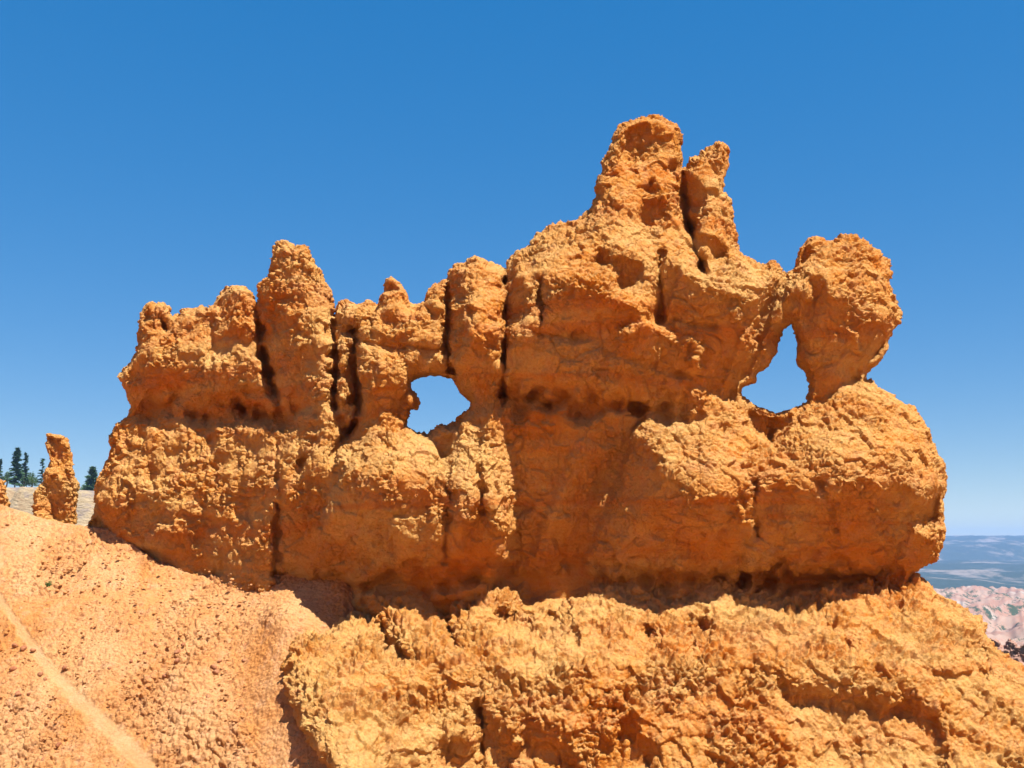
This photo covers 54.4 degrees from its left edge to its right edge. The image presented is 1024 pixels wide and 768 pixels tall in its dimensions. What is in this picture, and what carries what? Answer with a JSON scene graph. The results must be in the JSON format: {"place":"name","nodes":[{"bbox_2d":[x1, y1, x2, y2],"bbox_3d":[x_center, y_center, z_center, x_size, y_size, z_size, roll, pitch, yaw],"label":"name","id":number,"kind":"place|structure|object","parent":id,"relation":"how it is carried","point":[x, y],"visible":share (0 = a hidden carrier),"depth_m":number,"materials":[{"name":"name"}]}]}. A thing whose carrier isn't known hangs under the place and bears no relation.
{"place":"outdoors","nodes":[
{"label":"outdoors","id":0,"kind":"place"},
{"bbox_2d":[6,487,94,525],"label":"hill","id":1,"kind":"structure","parent":0,"point":[20,498],"depth_m":356.12,"materials":[{"name":"beige stone"}]},
{"bbox_2d":[0,459,3,479],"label":"conifer","id":2,"kind":"object","parent":1,"relation":"on","point":[1,472],"visible":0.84,"depth_m":373.64,"materials":[{"name":"green plant"}]},
{"bbox_2d":[1,471,10,486],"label":"juniper tree","id":3,"kind":"object","parent":1,"relation":"on","point":[7,475],"visible":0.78,"depth_m":374.70,"materials":[{"name":"green plant"}]},
{"bbox_2d":[5,447,25,486],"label":"conifer","id":4,"kind":"object","parent":1,"relation":"on","point":[16,458],"visible":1,"depth_m":367.25,"materials":[{"name":"green plant"}]},
{"bbox_2d":[21,452,29,486],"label":"conifer","id":5,"kind":"object","parent":1,"relation":"on","point":[25,468],"visible":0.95,"depth_m":371.64,"materials":[{"name":"green plant"}]},
{"bbox_2d":[24,472,37,486],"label":"juniper tree","id":6,"kind":"object","parent":1,"relation":"on","point":[31,480],"visible":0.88,"depth_m":376.07,"materials":[{"name":"green plant"}]},
{"bbox_2d":[34,458,44,485],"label":"conifer","id":7,"kind":"object","parent":1,"relation":"on","point":[42,463],"visible":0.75,"depth_m":369.27,"materials":[{"name":"green plant"}]},
{"bbox_2d":[82,466,98,490],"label":"conifer","id":8,"kind":"object","parent":1,"relation":"on","point":[91,477],"visible":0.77,"depth_m":366.14,"materials":[{"name":"green plant"}]},
{"bbox_2d":[31,433,79,524],"bbox_3d":[-17.971,4.700,39.245,2.078,5.579,1.356,0,-9,0],"label":"hoodoo","id":9,"kind":"object","parent":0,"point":[55,495],"visible":0.55,"depth_m":39.11,"materials":[{"name":"orange stone"}]},
{"bbox_2d":[0,592,156,767],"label":"path","id":10,"kind":"structure","parent":0,"point":[134,753],"depth_m":27.70,"materials":[{"name":"soil"}]},
{"bbox_2d":[0,504,362,767],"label":"slope","id":11,"kind":"structure","parent":0,"point":[272,626],"depth_m":28.97,"materials":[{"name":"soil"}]},
{"bbox_2d":[0,479,10,506],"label":"rock stub","id":12,"kind":"object","parent":11,"relation":"on","point":[4,499],"visible":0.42,"depth_m":40.05,"materials":[{"name":"orange stone"}]},
{"bbox_2d":[9,666,16,670],"bbox_3d":[-14.791,8.439,29.527,0.157,0.158,0.232,-9,9,39],"label":"stone","id":13,"kind":"object","parent":11,"relation":"on","point":[12,668],"visible":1,"depth_m":29.46,"materials":[{"name":"orange stone"}]},
{"bbox_2d":[20,645,26,651],"bbox_3d":[-14.847,8.033,30.235,0.177,0.154,0.238,-9,12,17],"label":"stone","id":14,"kind":"object","parent":11,"relation":"on","point":[23,647],"visible":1,"depth_m":30.18,"materials":[{"name":"orange stone"}]},
{"bbox_2d":[44,581,52,586],"bbox_3d":[-15.248,6.578,32.725,0.226,0.251,0.255,-6,-11,31],"label":"weed","id":15,"kind":"object","parent":11,"relation":"on","point":[48,584],"visible":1,"depth_m":32.70,"materials":[{"name":"green plant"}]},
{"bbox_2d":[87,511,101,527],"bbox_3d":[-15.225,5.341,36.644,1.102,1.604,0.810,0,-9,0],"label":"boulder","id":16,"kind":"object","parent":11,"relation":"on","point":[94,521],"visible":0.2,"depth_m":36.55,"materials":[{"name":"brown stone"}]},
{"bbox_2d":[0,0,1023,535],"label":"sky","id":17,"kind":"structure","parent":0,"point":[156,151],"materials":[{"name":"blue"}]},
{"bbox_2d":[918,535,1023,646],"bbox_3d":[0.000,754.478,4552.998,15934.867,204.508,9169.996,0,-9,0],"label":"canyon terrain","id":18,"kind":"structure","parent":0,"point":[982,575],"depth_m":3162.07,"materials":[{"name":"stone"}]},
{"bbox_2d":[989,638,1023,665],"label":"rock spur","id":19,"kind":"structure","parent":18,"relation":"on","point":[1013,649],"depth_m":145.01,"materials":[{"name":"stone"}]},
{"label":"ground","id":20,"kind":"structure","parent":0,"visible":0},
{"bbox_2d":[280,572,1023,767],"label":"base ledge","id":21,"kind":"object","parent":20,"relation":"on","point":[920,672],"visible":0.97,"depth_m":25.85,"materials":[{"name":"orange stone"}]},
{"bbox_2d":[93,114,947,615],"bbox_3d":[-1.543,-0.207,31.457,29.419,16.990,7.573,-2,-9,11],"label":"rock fin","id":22,"kind":"object","parent":21,"relation":"on","point":[607,356],"visible":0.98,"depth_m":29.35,"materials":[{"name":"orange stone"}]}
]}

